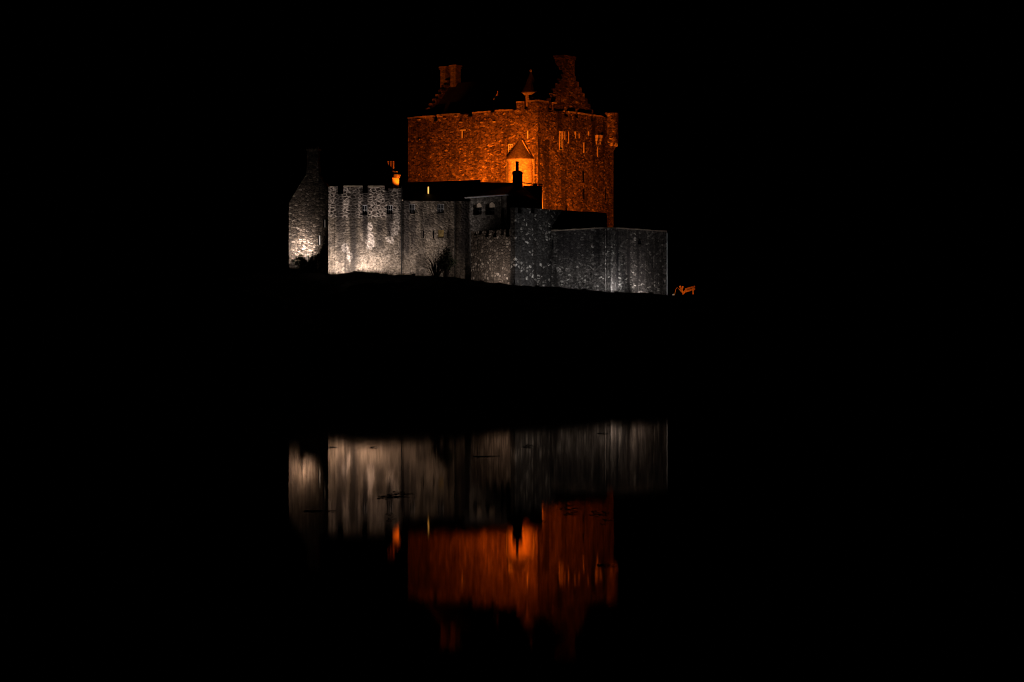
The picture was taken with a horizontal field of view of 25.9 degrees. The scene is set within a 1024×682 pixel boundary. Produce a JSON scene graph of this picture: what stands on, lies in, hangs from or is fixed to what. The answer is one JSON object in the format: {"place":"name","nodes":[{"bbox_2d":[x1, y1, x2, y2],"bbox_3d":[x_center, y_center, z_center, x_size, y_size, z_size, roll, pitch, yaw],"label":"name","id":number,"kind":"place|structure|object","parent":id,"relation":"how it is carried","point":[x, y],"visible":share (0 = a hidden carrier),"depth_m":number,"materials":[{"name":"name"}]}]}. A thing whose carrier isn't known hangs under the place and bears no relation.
{"place":"outdoors","nodes":[
{"label":"outdoors","id":0,"kind":"place"},
{"bbox_2d":[0,342,1023,681],"bbox_3d":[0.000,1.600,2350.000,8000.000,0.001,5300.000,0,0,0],"label":"water","id":1,"kind":"structure","parent":0,"point":[856,514],"depth_m":19.92,"materials":[{"name":"black liquid"}]},
{"bbox_2d":[304,510,335,511],"bbox_3d":[-1.809,1.597,20.881,0.305,0.010,0.328,0,0,0],"label":"seaweed","id":2,"kind":"object","parent":1,"relation":"on","point":[316,510],"visible":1,"depth_m":20.84,"materials":[{"name":"black plant"}]},
{"bbox_2d":[378,491,412,498],"bbox_3d":[-1.198,1.595,23.052,0.363,0.015,1.097,0,0,0],"label":"seaweed","id":3,"kind":"object","parent":1,"relation":"on","point":[387,495],"visible":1,"depth_m":22.86,"materials":[{"name":"black plant"}]},
{"bbox_2d":[56,271,844,361],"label":"islet","id":4,"kind":"object","parent":1,"relation":"in","point":[349,316],"visible":0.72,"depth_m":180.87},
{"bbox_2d":[222,171,297,279],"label":"building","id":5,"kind":"structure","parent":4,"relation":"on","point":[256,228],"depth_m":214.21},
{"bbox_2d":[236,218,238,228],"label":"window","id":6,"kind":"structure","parent":5,"relation":"in","point":[237,219],"depth_m":215.46,"materials":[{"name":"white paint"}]},
{"bbox_2d":[269,218,271,228],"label":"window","id":7,"kind":"structure","parent":5,"relation":"in","point":[270,219],"depth_m":213.47,"materials":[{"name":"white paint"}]},
{"bbox_2d":[284,245,328,272],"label":"leafy bush","id":8,"kind":"object","parent":4,"relation":"on","point":[307,264],"visible":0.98,"depth_m":199.04,"materials":[{"name":"green plant"}]},
{"bbox_2d":[289,147,329,273],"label":"gable house","id":9,"kind":"structure","parent":4,"relation":"on","point":[308,214],"depth_m":206.37,"materials":[{"name":"grey stone"}]},
{"bbox_2d":[328,161,480,279],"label":"castle range","id":10,"kind":"structure","parent":4,"relation":"on","point":[389,227],"depth_m":203.78,"materials":[{"name":"grey stone"}]},
{"bbox_2d":[362,205,366,214],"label":"window","id":11,"kind":"structure","parent":10,"relation":"in","point":[364,207],"depth_m":203.64,"materials":[{"name":"grey paint"}]},
{"bbox_2d":[387,205,392,213],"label":"window","id":12,"kind":"structure","parent":10,"relation":"in","point":[389,207],"depth_m":203.84,"materials":[{"name":"grey paint"}]},
{"bbox_2d":[409,204,414,213],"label":"window","id":13,"kind":"structure","parent":10,"relation":"in","point":[411,206],"depth_m":204.14,"materials":[{"name":"grey paint"}]},
{"bbox_2d":[437,204,443,213],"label":"window","id":14,"kind":"structure","parent":10,"relation":"in","point":[440,207],"depth_m":204.44,"materials":[{"name":"grey paint"}]},
{"bbox_2d":[420,249,450,275],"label":"twiggy bush","id":15,"kind":"object","parent":4,"relation":"on","point":[437,271],"visible":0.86,"depth_m":198.07,"materials":[{"name":"green plant"}]},
{"bbox_2d":[435,244,457,276],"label":"round bush","id":16,"kind":"object","parent":4,"relation":"on","point":[452,263],"visible":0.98,"depth_m":198.26,"materials":[{"name":"green plant"}]},
{"bbox_2d":[471,229,509,283],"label":"crenellated wall","id":17,"kind":"structure","parent":4,"relation":"on","point":[490,256],"depth_m":199.34,"materials":[{"name":"grey stone"}]},
{"bbox_2d":[325,268,667,294],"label":"grass","id":18,"kind":"structure","parent":4,"relation":"on","point":[374,272],"depth_m":195.68,"materials":[{"name":"plant"}]},
{"bbox_2d":[464,161,542,270],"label":"hipped hall","id":19,"kind":"structure","parent":4,"relation":"on","point":[491,203],"depth_m":203.26,"materials":[{"name":"stone"}]},
{"bbox_2d":[526,197,530,207],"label":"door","id":20,"kind":"structure","parent":19,"relation":"in","point":[528,201],"depth_m":205.09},
{"bbox_2d":[407,55,618,226],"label":"castle keep","id":21,"kind":"structure","parent":4,"relation":"on","point":[458,130],"depth_m":225.58,"materials":[{"name":"orange stone"}]},
{"bbox_2d":[508,144,512,153],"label":"window","id":22,"kind":"structure","parent":21,"relation":"in","point":[510,146],"depth_m":222.24,"materials":[{"name":"white paint"}]},
{"bbox_2d":[505,136,533,185],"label":"stair turret","id":23,"kind":"object","parent":21,"relation":"attached to","point":[521,154],"visible":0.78,"depth_m":220.11,"materials":[{"name":"stone"}]},
{"bbox_2d":[559,131,563,149],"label":"window","id":24,"kind":"structure","parent":21,"relation":"in","point":[560,140],"depth_m":223.17,"materials":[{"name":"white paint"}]},
{"bbox_2d":[523,183,542,208],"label":"courtyard house","id":25,"kind":"structure","parent":4,"relation":"on","point":[536,191],"depth_m":211.56,"materials":[{"name":"black stone"}]},
{"bbox_2d":[510,205,606,286],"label":"wall","id":26,"kind":"structure","parent":4,"relation":"on","point":[530,245],"depth_m":198.77,"materials":[{"name":"grey stone"}]},
{"bbox_2d":[551,227,667,294],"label":"angular bastion","id":27,"kind":"object","parent":4,"relation":"on","point":[613,259],"visible":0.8,"depth_m":197.14,"materials":[{"name":"grey stone"}]},
{"bbox_2d":[675,286,694,294],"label":"slanting railing","id":28,"kind":"object","parent":4,"relation":"on","point":[686,290],"visible":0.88,"depth_m":260.98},
{"bbox_2d":[560,505,579,514],"bbox_3d":[0.557,1.595,21.016,0.210,0.014,1.275,0,0,0],"label":"seaweed","id":29,"kind":"object","parent":1,"relation":"on","point":[569,509],"visible":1,"depth_m":21.02,"materials":[{"name":"black plant"}]},
{"bbox_2d":[589,510,613,523],"bbox_3d":[0.829,1.596,20.171,0.247,0.013,1.551,0,0,0],"label":"seaweed","id":30,"kind":"object","parent":1,"relation":"on","point":[600,514],"visible":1,"depth_m":20.42,"materials":[{"name":"black plant"}]},
{"bbox_2d":[0,0,1023,341],"label":"sky","id":31,"kind":"structure","parent":0,"point":[824,170],"materials":[{"name":"black"}]}
]}

